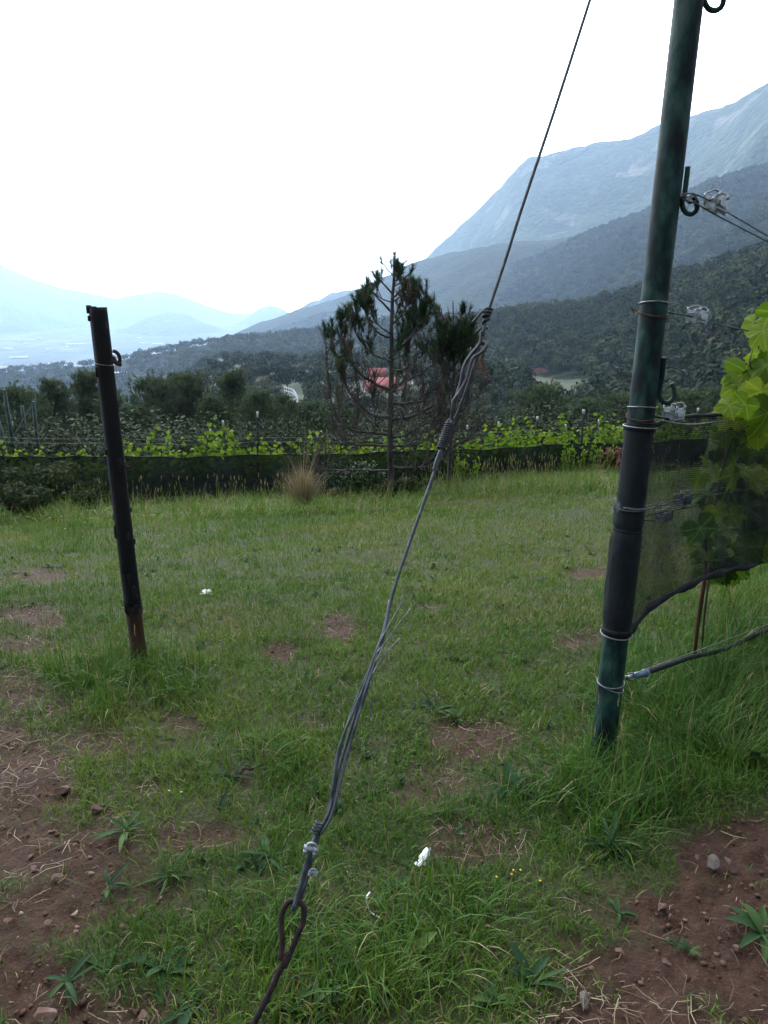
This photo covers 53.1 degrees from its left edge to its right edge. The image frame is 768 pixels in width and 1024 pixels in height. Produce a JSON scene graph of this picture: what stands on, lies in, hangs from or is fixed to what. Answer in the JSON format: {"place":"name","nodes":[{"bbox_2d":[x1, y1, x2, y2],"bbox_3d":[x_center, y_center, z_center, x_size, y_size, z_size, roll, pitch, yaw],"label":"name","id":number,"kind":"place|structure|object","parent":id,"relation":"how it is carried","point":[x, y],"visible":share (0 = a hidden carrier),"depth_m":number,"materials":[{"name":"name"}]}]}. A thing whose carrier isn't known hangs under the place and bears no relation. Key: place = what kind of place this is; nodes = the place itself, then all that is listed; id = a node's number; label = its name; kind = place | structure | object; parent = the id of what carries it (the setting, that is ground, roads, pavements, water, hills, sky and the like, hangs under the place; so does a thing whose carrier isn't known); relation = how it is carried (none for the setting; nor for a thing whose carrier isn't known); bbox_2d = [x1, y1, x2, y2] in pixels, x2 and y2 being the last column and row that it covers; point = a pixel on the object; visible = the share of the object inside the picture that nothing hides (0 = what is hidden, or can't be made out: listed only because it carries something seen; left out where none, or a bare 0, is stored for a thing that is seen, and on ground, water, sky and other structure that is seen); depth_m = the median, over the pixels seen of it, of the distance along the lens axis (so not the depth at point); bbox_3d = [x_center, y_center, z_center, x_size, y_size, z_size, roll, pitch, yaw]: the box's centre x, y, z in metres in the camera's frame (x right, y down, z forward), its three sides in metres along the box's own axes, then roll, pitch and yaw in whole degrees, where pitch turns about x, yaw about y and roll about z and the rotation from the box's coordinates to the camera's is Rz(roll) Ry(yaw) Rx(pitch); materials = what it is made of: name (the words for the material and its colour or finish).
{"place":"outdoors","nodes":[
{"label":"outdoors","id":0,"kind":"place"},
{"bbox_2d":[0,264,241,332],"bbox_3d":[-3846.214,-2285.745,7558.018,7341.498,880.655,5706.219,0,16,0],"label":"distant mountain range","id":1,"kind":"structure","parent":0,"point":[28,304],"depth_m":7378.87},
{"bbox_2d":[113,312,228,336],"bbox_3d":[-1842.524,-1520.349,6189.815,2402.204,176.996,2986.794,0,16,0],"label":"distant rounded hill","id":2,"kind":"structure","parent":0,"point":[169,324],"depth_m":5869.82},
{"bbox_2d":[2,324,399,409],"bbox_3d":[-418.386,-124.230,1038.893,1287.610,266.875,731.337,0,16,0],"label":"forested hill","id":3,"kind":"structure","parent":0,"point":[137,372],"depth_m":990.03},
{"bbox_2d":[235,305,287,326],"bbox_3d":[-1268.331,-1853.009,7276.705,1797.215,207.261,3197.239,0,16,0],"label":"distant peaked hill","id":4,"kind":"structure","parent":0,"point":[269,312],"depth_m":7043.72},
{"bbox_2d":[0,313,767,1023],"bbox_3d":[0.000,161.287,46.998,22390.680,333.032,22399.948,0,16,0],"label":"ground","id":5,"kind":"structure","parent":0,"point":[640,957],"depth_m":2.34,"materials":[{"name":"plant"}]},
{"bbox_2d":[0,466,29,513],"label":"olive bush","id":6,"kind":"object","parent":5,"relation":"on","point":[9,477],"visible":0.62,"depth_m":10.22,"materials":[{"name":"green plant"}]},
{"bbox_2d":[2,401,39,455],"bbox_3d":[-8.624,-1.137,17.345,1.740,2.577,0.158,-14,21,-39],"label":"green post","id":7,"kind":"object","parent":5,"relation":"on","point":[33,406],"visible":0.48,"depth_m":17.57,"materials":[{"name":"metal"}]},
{"bbox_2d":[0,485,54,518],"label":"olive bush","id":8,"kind":"object","parent":5,"relation":"on","point":[32,496],"visible":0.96,"depth_m":9.39,"materials":[{"name":"green plant"}]},
{"bbox_2d":[0,377,62,451],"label":"pine tree","id":9,"kind":"object","parent":5,"relation":"on","point":[20,395],"visible":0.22,"depth_m":35.81,"materials":[{"name":"green plant"}]},
{"bbox_2d":[34,1007,56,1023],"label":"stone","id":10,"kind":"object","parent":5,"relation":"on","point":[43,1012],"visible":1,"depth_m":1.66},
{"bbox_2d":[1,427,92,456],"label":"bush","id":11,"kind":"object","parent":5,"relation":"on","point":[31,449],"visible":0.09,"depth_m":18.29,"materials":[{"name":"green plant"}]},
{"bbox_2d":[23,459,80,509],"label":"olive bush","id":12,"kind":"object","parent":5,"relation":"on","point":[54,475],"visible":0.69,"depth_m":10.59,"materials":[{"name":"green plant"}]},
{"bbox_2d":[2,420,104,454],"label":"bush","id":13,"kind":"object","parent":5,"relation":"on","point":[74,437],"visible":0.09,"depth_m":22.57,"materials":[{"name":"green plant"}]},
{"bbox_2d":[5,416,104,456],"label":"bush","id":14,"kind":"object","parent":5,"relation":"on","point":[69,442],"visible":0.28,"depth_m":19.14,"materials":[{"name":"green plant"}]},
{"bbox_2d":[28,375,94,438],"bbox_3d":[-16.998,-3.404,40.749,4.526,7.818,4.598,-4,17,-15],"label":"pine tree","id":15,"kind":"object","parent":5,"relation":"on","point":[55,394],"visible":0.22,"depth_m":39.70,"materials":[{"name":"green plant"}]},
{"bbox_2d":[42,952,100,1010],"bbox_3d":[-0.710,1.065,1.742,0.133,0.051,0.128,-9,19,-29],"label":"plantain","id":16,"kind":"object","parent":5,"relation":"on","point":[69,991],"visible":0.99,"depth_m":1.75,"materials":[{"name":"green plant"}]},
{"bbox_2d":[68,366,100,437],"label":"pine tree","id":17,"kind":"object","parent":5,"relation":"on","point":[85,390],"visible":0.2,"depth_m":43.51,"materials":[{"name":"green plant"}]},
{"bbox_2d":[71,489,99,511],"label":"olive bush","id":18,"kind":"object","parent":5,"relation":"on","point":[91,493],"visible":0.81,"depth_m":10.46,"materials":[{"name":"green plant"}]},
{"bbox_2d":[18,409,164,449],"bbox_3d":[-10.727,-1.820,29.752,6.242,4.158,8.752,-6,17,-20],"label":"bush","id":19,"kind":"object","parent":5,"relation":"on","point":[84,421],"visible":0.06,"depth_m":29.58,"materials":[{"name":"green plant"}]},
{"bbox_2d":[23,413,181,454],"bbox_3d":[-9.136,-1.543,25.787,8.688,3.559,6.196,-7,18,-23],"label":"bush","id":20,"kind":"object","parent":5,"relation":"on","point":[122,430],"visible":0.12,"depth_m":25.45,"materials":[{"name":"green plant"}]},
{"bbox_2d":[86,944,138,975],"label":"plantain","id":21,"kind":"object","parent":5,"relation":"on","point":[102,964],"visible":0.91,"depth_m":1.80,"materials":[{"name":"green plant"}]},
{"bbox_2d":[86,305,146,665],"bbox_3d":[-1.104,0.045,3.276,0.149,1.791,0.083,9,18,27],"label":"wooden post","id":22,"kind":"object","parent":5,"relation":"on","point":[105,359],"visible":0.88,"depth_m":3.19,"materials":[{"name":"brown wood"}]},
{"bbox_2d":[102,861,132,904],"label":"plantain","id":23,"kind":"object","parent":5,"relation":"on","point":[108,881],"visible":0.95,"depth_m":2.05,"materials":[{"name":"green plant"}]},
{"bbox_2d":[87,810,155,852],"bbox_3d":[-0.766,0.927,2.243,0.140,0.038,0.175,9,18,27],"label":"plantain","id":24,"kind":"object","parent":5,"relation":"on","point":[123,836],"visible":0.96,"depth_m":2.25,"materials":[{"name":"green plant"}]},
{"bbox_2d":[44,399,203,444],"bbox_3d":[-9.473,-2.171,30.978,6.678,4.902,7.727,6,17,19],"label":"bush","id":25,"kind":"object","parent":5,"relation":"on","point":[147,419],"visible":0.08,"depth_m":29.78,"materials":[{"name":"green plant"}]},
{"bbox_2d":[67,419,204,456],"bbox_3d":[-7.249,-1.500,24.164,4.290,3.172,4.964,2,16,6],"label":"bush","id":26,"kind":"object","parent":5,"relation":"on","point":[134,439],"visible":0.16,"depth_m":23.18,"materials":[{"name":"green plant"}]},
{"bbox_2d":[99,397,172,432],"bbox_3d":[-10.372,-2.328,32.803,3.863,5.284,4.006,4,17,12],"label":"pine tree","id":27,"kind":"object","parent":5,"relation":"on","point":[138,415],"visible":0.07,"depth_m":32.00,"materials":[{"name":"green plant"}]},
{"bbox_2d":[122,367,189,434],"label":"pine tree","id":28,"kind":"object","parent":5,"relation":"on","point":[159,389],"visible":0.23,"depth_m":45.31,"materials":[{"name":"green plant"}]},
{"bbox_2d":[124,422,197,456],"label":"grapevine","id":29,"kind":"object","parent":5,"relation":"on","point":[151,445],"visible":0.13,"depth_m":12.61,"materials":[{"name":"green plant"}]},
{"bbox_2d":[132,840,194,893],"bbox_3d":[-0.588,0.964,2.074,0.150,0.114,0.149,7,17,21],"label":"plantain","id":30,"kind":"object","parent":5,"relation":"on","point":[163,876],"visible":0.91,"depth_m":2.08,"materials":[{"name":"green plant"}]},
{"bbox_2d":[132,945,195,1006],"bbox_3d":[-0.502,1.056,1.789,0.136,0.088,0.170,-14,21,-39],"label":"plantain","id":31,"kind":"object","parent":5,"relation":"on","point":[180,965],"visible":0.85,"depth_m":1.78,"materials":[{"name":"green plant"}]},
{"bbox_2d":[160,981,207,1023],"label":"plantain","id":32,"kind":"object","parent":5,"relation":"on","point":[184,1018],"visible":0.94,"depth_m":1.67,"materials":[{"name":"green plant"}]},
{"bbox_2d":[163,367,223,431],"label":"pine tree","id":33,"kind":"object","parent":5,"relation":"on","point":[188,386],"visible":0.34,"depth_m":45.23,"materials":[{"name":"green plant"}]},
{"bbox_2d":[154,425,237,458],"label":"grapevine","id":34,"kind":"object","parent":5,"relation":"on","point":[196,448],"visible":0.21,"depth_m":12.65,"materials":[{"name":"green plant"}]},
{"bbox_2d":[138,423,255,456],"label":"bush","id":35,"kind":"object","parent":5,"relation":"on","point":[188,449],"visible":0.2,"depth_m":19.52,"materials":[{"name":"green plant"}]},
{"bbox_2d":[188,391,241,444],"bbox_3d":[-8.027,-2.906,36.402,3.716,5.616,3.658,4,17,14],"label":"pine tree","id":36,"kind":"object","parent":5,"relation":"on","point":[211,401],"visible":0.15,"depth_m":35.77,"materials":[{"name":"green plant"}]},
{"bbox_2d":[173,413,285,454],"bbox_3d":[-3.715,-1.419,20.545,3.170,2.517,3.668,7,18,23],"label":"bush","id":37,"kind":"object","parent":5,"relation":"on","point":[234,433],"visible":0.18,"depth_m":19.89,"materials":[{"name":"green plant"}]},
{"bbox_2d":[180,406,279,453],"bbox_3d":[-5.909,-1.992,29.302,4.081,3.953,5.463,6,17,19],"label":"bush","id":38,"kind":"object","parent":5,"relation":"on","point":[215,420],"visible":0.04,"depth_m":29.25,"materials":[{"name":"green plant"}]},
{"bbox_2d":[209,366,257,421],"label":"pine tree","id":39,"kind":"object","parent":5,"relation":"on","point":[230,387],"visible":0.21,"depth_m":47.24,"materials":[{"name":"green plant"}]},
{"bbox_2d":[197,417,280,492],"bbox_3d":[-2.441,-0.848,12.851,1.510,1.503,0.526,3,17,10],"label":"grapevine","id":40,"kind":"object","parent":5,"relation":"on","point":[235,451],"visible":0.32,"depth_m":12.73,"materials":[{"name":"green plant"}]},
{"bbox_2d":[231,381,294,440],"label":"pine tree","id":41,"kind":"object","parent":5,"relation":"on","point":[250,408],"visible":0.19,"depth_m":41.87,"materials":[{"name":"green plant"}]},
{"bbox_2d":[242,834,288,874],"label":"plantain","id":42,"kind":"object","parent":5,"relation":"on","point":[263,841],"visible":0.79,"depth_m":2.15,"materials":[{"name":"green plant"}]},
{"bbox_2d":[217,414,315,454],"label":"bush","id":43,"kind":"object","parent":5,"relation":"on","point":[281,439],"visible":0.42,"depth_m":17.24,"materials":[{"name":"green plant"}]},
{"bbox_2d":[250,897,306,1023],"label":"ground anchor","id":44,"kind":"object","parent":5,"relation":"on","point":[285,957],"visible":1,"depth_m":1.64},
{"bbox_2d":[291,0,590,911],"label":"guy wire","id":45,"kind":"object","parent":44,"relation":"attached to","point":[311,848],"visible":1,"depth_m":1.72,"materials":[{"name":"metal"}]},
{"bbox_2d":[261,391,305,435],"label":"pine tree","id":46,"kind":"object","parent":5,"relation":"on","point":[284,401],"visible":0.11,"depth_m":45.89,"materials":[{"name":"green plant"}]},
{"bbox_2d":[270,437,336,505],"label":"tan grass clump","id":47,"kind":"object","parent":5,"relation":"on","point":[303,488],"visible":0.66,"depth_m":10.17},
{"bbox_2d":[252,403,357,443],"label":"bush","id":48,"kind":"object","parent":5,"relation":"on","point":[320,426],"visible":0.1,"depth_m":29.72,"materials":[{"name":"green plant"}]},
{"bbox_2d":[1,464,619,508],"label":"undergrowth","id":49,"kind":"object","parent":5,"relation":"on","point":[105,497],"visible":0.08,"depth_m":12.09,"materials":[{"name":"green plant"}]},
{"bbox_2d":[0,443,622,502],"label":"hail net","id":50,"kind":"object","parent":5,"relation":"on","point":[152,471],"visible":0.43,"depth_m":12.55,"materials":[{"name":"black"}]},
{"bbox_2d":[289,394,336,438],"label":"pine tree","id":51,"kind":"object","parent":5,"relation":"on","point":[305,406],"visible":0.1,"depth_m":49.95,"materials":[{"name":"green plant"}]},
{"bbox_2d":[280,977,351,1021],"bbox_3d":[-0.161,1.071,1.698,0.166,0.062,0.084,-5,17,-17],"label":"plantain","id":52,"kind":"object","parent":5,"relation":"on","point":[335,998],"visible":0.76,"depth_m":1.68,"materials":[{"name":"green plant"}]},
{"bbox_2d":[289,941,365,1002],"bbox_3d":[-0.134,1.058,1.746,0.127,0.088,0.193,14,21,40],"label":"plantain","id":53,"kind":"object","parent":5,"relation":"on","point":[337,978],"visible":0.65,"depth_m":1.75,"materials":[{"name":"green plant"}]},
{"bbox_2d":[317,400,362,440],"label":"pine tree","id":54,"kind":"object","parent":5,"relation":"on","point":[350,415],"visible":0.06,"depth_m":51.85,"materials":[{"name":"green plant"}]},
{"bbox_2d":[295,417,386,454],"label":"bush","id":55,"kind":"object","parent":5,"relation":"on","point":[368,436],"visible":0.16,"depth_m":18.68,"materials":[{"name":"green plant"}]},
{"bbox_2d":[321,458,387,498],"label":"bush","id":56,"kind":"object","parent":5,"relation":"on","point":[367,477],"visible":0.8,"depth_m":11.82,"materials":[{"name":"green plant"}]},
{"bbox_2d":[0,238,767,421],"bbox_3d":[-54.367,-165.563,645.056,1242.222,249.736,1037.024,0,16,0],"label":"hillside forest","id":57,"kind":"object","parent":5,"relation":"on","point":[718,285],"visible":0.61,"depth_m":332.41,"materials":[{"name":"green plant"}]},
{"bbox_2d":[299,250,468,498],"bbox_3d":[-0.007,-1.829,11.108,2.509,3.789,2.041,0,16,0],"label":"dying pine","id":58,"kind":"object","parent":5,"relation":"on","point":[418,318],"visible":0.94,"depth_m":11.13,"materials":[{"name":"green plant"}]},
{"bbox_2d":[0,534,767,1023],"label":"weeds","id":59,"kind":"object","parent":5,"relation":"on","point":[402,878],"visible":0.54,"depth_m":2.46,"materials":[{"name":"green plant"}]},
{"bbox_2d":[0,609,767,1023],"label":"gravel","id":60,"kind":"structure","parent":5,"relation":"on","point":[558,1019],"depth_m":1.94,"materials":[{"name":"soil"}]},
{"bbox_2d":[0,559,767,1023],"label":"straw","id":61,"kind":"object","parent":5,"relation":"on","point":[330,861],"visible":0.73,"depth_m":2.23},
{"bbox_2d":[358,412,468,451],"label":"bush","id":62,"kind":"object","parent":5,"relation":"on","point":[407,428],"visible":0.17,"depth_m":22.14,"materials":[{"name":"green plant"}]},
{"bbox_2d":[394,474,433,494],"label":"scrub","id":63,"kind":"object","parent":5,"relation":"on","point":[411,480],"visible":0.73,"depth_m":11.91,"materials":[{"name":"green plant"}]},
{"bbox_2d":[407,931,437,990],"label":"plantain","id":64,"kind":"object","parent":5,"relation":"on","point":[430,937],"visible":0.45,"depth_m":1.83,"materials":[{"name":"green plant"}]},
{"bbox_2d":[396,405,507,446],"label":"bush","id":65,"kind":"object","parent":5,"relation":"on","point":[474,420],"visible":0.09,"depth_m":26.57,"materials":[{"name":"green plant"}]},
{"bbox_2d":[425,300,496,486],"bbox_3d":[1.115,-1.625,11.614,1.736,3.142,1.081,-11,20,-34],"label":"dying pine","id":66,"kind":"object","parent":5,"relation":"on","point":[460,340],"visible":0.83,"depth_m":11.40,"materials":[{"name":"green plant"}]},
{"bbox_2d":[437,418,523,449],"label":"bush","id":67,"kind":"object","parent":5,"relation":"on","point":[480,433],"visible":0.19,"depth_m":22.67,"materials":[{"name":"green plant"}]},
{"bbox_2d":[470,419,538,449],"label":"grapevine","id":68,"kind":"object","parent":5,"relation":"on","point":[490,439],"visible":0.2,"depth_m":13.15,"materials":[{"name":"green plant"}]},
{"bbox_2d":[464,412,547,445],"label":"bush","id":69,"kind":"object","parent":5,"relation":"on","point":[521,424],"visible":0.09,"depth_m":27.57,"materials":[{"name":"green plant"}]},
{"bbox_2d":[489,761,536,798],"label":"plantain","id":70,"kind":"object","parent":5,"relation":"on","point":[511,770],"visible":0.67,"depth_m":2.49,"materials":[{"name":"green plant"}]},
{"bbox_2d":[494,412,556,447],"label":"grapevine","id":71,"kind":"object","parent":5,"relation":"on","point":[529,435],"visible":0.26,"depth_m":15.79,"materials":[{"name":"green plant"}]},
{"bbox_2d":[506,943,570,993],"bbox_3d":[0.358,1.055,1.770,0.156,0.076,0.126,0,16,0],"label":"plantain","id":72,"kind":"object","parent":5,"relation":"on","point":[539,965],"visible":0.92,"depth_m":1.77,"materials":[{"name":"green plant"}]},
{"bbox_2d":[506,427,574,446],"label":"grapevine","id":73,"kind":"object","parent":5,"relation":"on","point":[542,434],"visible":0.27,"depth_m":13.20,"materials":[{"name":"green plant"}]},
{"bbox_2d":[503,375,588,438],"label":"pine tree","id":74,"kind":"object","parent":5,"relation":"on","point":[545,392],"visible":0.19,"depth_m":49.69,"materials":[{"name":"green plant"}]},
{"bbox_2d":[499,400,623,444],"bbox_3d":[6.715,-2.714,29.310,5.415,3.143,4.045,6,17,19],"label":"bush","id":75,"kind":"object","parent":5,"relation":"on","point":[530,410],"visible":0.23,"depth_m":28.42,"materials":[{"name":"green plant"}]},
{"bbox_2d":[557,433,587,475],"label":"grapevine","id":76,"kind":"object","parent":5,"relation":"on","point":[570,466],"visible":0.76,"depth_m":12.64,"materials":[{"name":"green plant"}]},
{"bbox_2d":[552,412,623,443],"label":"grapevine","id":77,"kind":"object","parent":5,"relation":"on","point":[605,437],"visible":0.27,"depth_m":13.29,"materials":[{"name":"green plant"}]},
{"bbox_2d":[568,395,619,431],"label":"pine tree","id":78,"kind":"object","parent":5,"relation":"on","point":[587,404],"visible":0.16,"depth_m":55.70,"materials":[{"name":"green plant"}]},
{"bbox_2d":[585,439,614,470],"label":"grapevine","id":79,"kind":"object","parent":5,"relation":"on","point":[597,460],"visible":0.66,"depth_m":12.68,"materials":[{"name":"green plant"}]},
{"bbox_2d":[585,386,630,424],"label":"pine tree","id":80,"kind":"object","parent":5,"relation":"on","point":[621,397],"visible":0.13,"depth_m":59.70,"materials":[{"name":"green plant"}]},
{"bbox_2d":[599,446,621,473],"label":"red bush","id":81,"kind":"object","parent":5,"relation":"on","point":[616,459],"visible":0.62,"depth_m":12.70,"materials":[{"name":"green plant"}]},
{"bbox_2d":[574,810,647,870],"bbox_3d":[0.635,0.926,2.171,0.169,0.158,0.221,-9,18,-27],"label":"plantain","id":82,"kind":"object","parent":5,"relation":"on","point":[611,836],"visible":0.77,"depth_m":2.17,"materials":[{"name":"green plant"}]},
{"bbox_2d":[589,0,725,764],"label":"trellis post","id":83,"kind":"object","parent":5,"relation":"on","point":[649,362],"visible":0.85,"depth_m":2.29,"materials":[{"name":"metal"}]},
{"bbox_2d":[600,413,767,640],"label":"shade net","id":84,"kind":"object","parent":83,"relation":"attached to","point":[703,488],"visible":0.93,"depth_m":2.65,"materials":[{"name":"black"}]},
{"bbox_2d":[625,624,767,677],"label":"support wire","id":85,"kind":"object","parent":83,"relation":"attached to","point":[694,651],"visible":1,"depth_m":2.95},
{"bbox_2d":[625,628,767,680],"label":"drip hose","id":86,"kind":"object","parent":85,"relation":"hanging from","point":[645,673],"visible":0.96,"depth_m":2.92,"materials":[{"name":"plastic"}]},
{"bbox_2d":[667,311,748,331],"bbox_3d":[2.400,-0.764,3.789,4.268,0.521,0.005,-15,22,-41],"label":"trellis wire","id":87,"kind":"object","parent":83,"relation":"attached to","point":[708,321],"visible":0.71,"depth_m":2.52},
{"bbox_2d":[685,305,708,325],"bbox_3d":[0.998,-0.626,2.442,0.084,0.058,0.049,-5,15,-44],"label":"wire clamp","id":88,"kind":"object","parent":87,"relation":"attached to","point":[700,316],"visible":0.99,"depth_m":2.42,"materials":[{"name":"metal"}]},
{"bbox_2d":[684,192,767,236],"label":"trellis wire","id":89,"kind":"object","parent":83,"relation":"attached to","point":[729,213],"visible":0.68,"depth_m":2.48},
{"bbox_2d":[702,189,729,215],"bbox_3d":[1.030,-0.959,2.376,0.094,0.065,0.054,-6,16,-44],"label":"wire clamp","id":90,"kind":"object","parent":89,"relation":"attached to","point":[719,204],"visible":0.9,"depth_m":2.35,"materials":[{"name":"metal"}]},
{"bbox_2d":[655,384,713,420],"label":"pine tree","id":91,"kind":"object","parent":5,"relation":"on","point":[686,397],"visible":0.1,"depth_m":51.39,"materials":[{"name":"green plant"}]},
{"bbox_2d":[687,385,722,413],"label":"pine tree","id":92,"kind":"object","parent":5,"relation":"on","point":[715,393],"visible":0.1,"depth_m":59.36,"materials":[{"name":"green plant"}]},
{"bbox_2d":[693,301,767,659],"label":"grapevine","id":93,"kind":"object","parent":5,"relation":"on","point":[744,394],"visible":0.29,"depth_m":2.88,"materials":[{"name":"green plant"}]},
{"bbox_2d":[725,903,767,963],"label":"plantain","id":94,"kind":"object","parent":5,"relation":"on","point":[754,920],"visible":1,"depth_m":1.87,"materials":[{"name":"green plant"}]},
{"bbox_2d":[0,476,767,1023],"bbox_3d":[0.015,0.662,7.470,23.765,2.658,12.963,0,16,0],"label":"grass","id":95,"kind":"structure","parent":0,"point":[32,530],"depth_m":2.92,"materials":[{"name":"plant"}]},
{"bbox_2d":[0,447,767,1023],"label":"tall grass","id":96,"kind":"structure","parent":0,"point":[234,503],"depth_m":2.89,"materials":[{"name":"plant"}]},
{"bbox_2d":[0,0,767,312],"label":"sky","id":97,"kind":"structure","parent":0,"point":[230,156],"materials":[{"name":"white"}]},
{"bbox_2d":[237,234,579,340],"bbox_3d":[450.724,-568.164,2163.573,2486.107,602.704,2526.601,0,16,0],"label":"hazy forested hill","id":98,"kind":"structure","parent":0,"point":[470,276],"depth_m":1822.25,"materials":[{"name":"plant"}]},
{"bbox_2d":[276,175,767,331],"bbox_3d":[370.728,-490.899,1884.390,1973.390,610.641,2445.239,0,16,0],"label":"dark forested hill","id":99,"kind":"structure","parent":0,"point":[575,287],"depth_m":1258.49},
{"bbox_2d":[225,161,767,340],"bbox_3d":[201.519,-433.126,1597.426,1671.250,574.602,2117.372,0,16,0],"label":"ridge forest","id":100,"kind":"object","parent":99,"relation":"on","point":[753,217],"visible":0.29,"depth_m":1230.14,"materials":[{"name":"green plant"}]},
{"bbox_2d":[299,83,767,308],"bbox_3d":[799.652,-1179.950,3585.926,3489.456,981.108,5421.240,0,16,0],"label":"mountain","id":101,"kind":"structure","parent":0,"point":[575,190],"depth_m":2574.55,"materials":[{"name":"stone"}]},
{"bbox_2d":[378,295,762,385],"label":"wooded hill","id":102,"kind":"structure","parent":0,"point":[568,374],"depth_m":334.45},
{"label":"trellis wire","id":103,"kind":"object","parent":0,"visible":0},
{"bbox_2d":[662,402,685,421],"bbox_3d":[0.935,-0.322,2.468,0.087,0.060,0.051,-11,19,-42],"label":"wire clamp","id":104,"kind":"object","parent":103,"relation":"attached to","point":[672,413],"visible":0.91,"depth_m":2.45,"materials":[{"name":"metal"}]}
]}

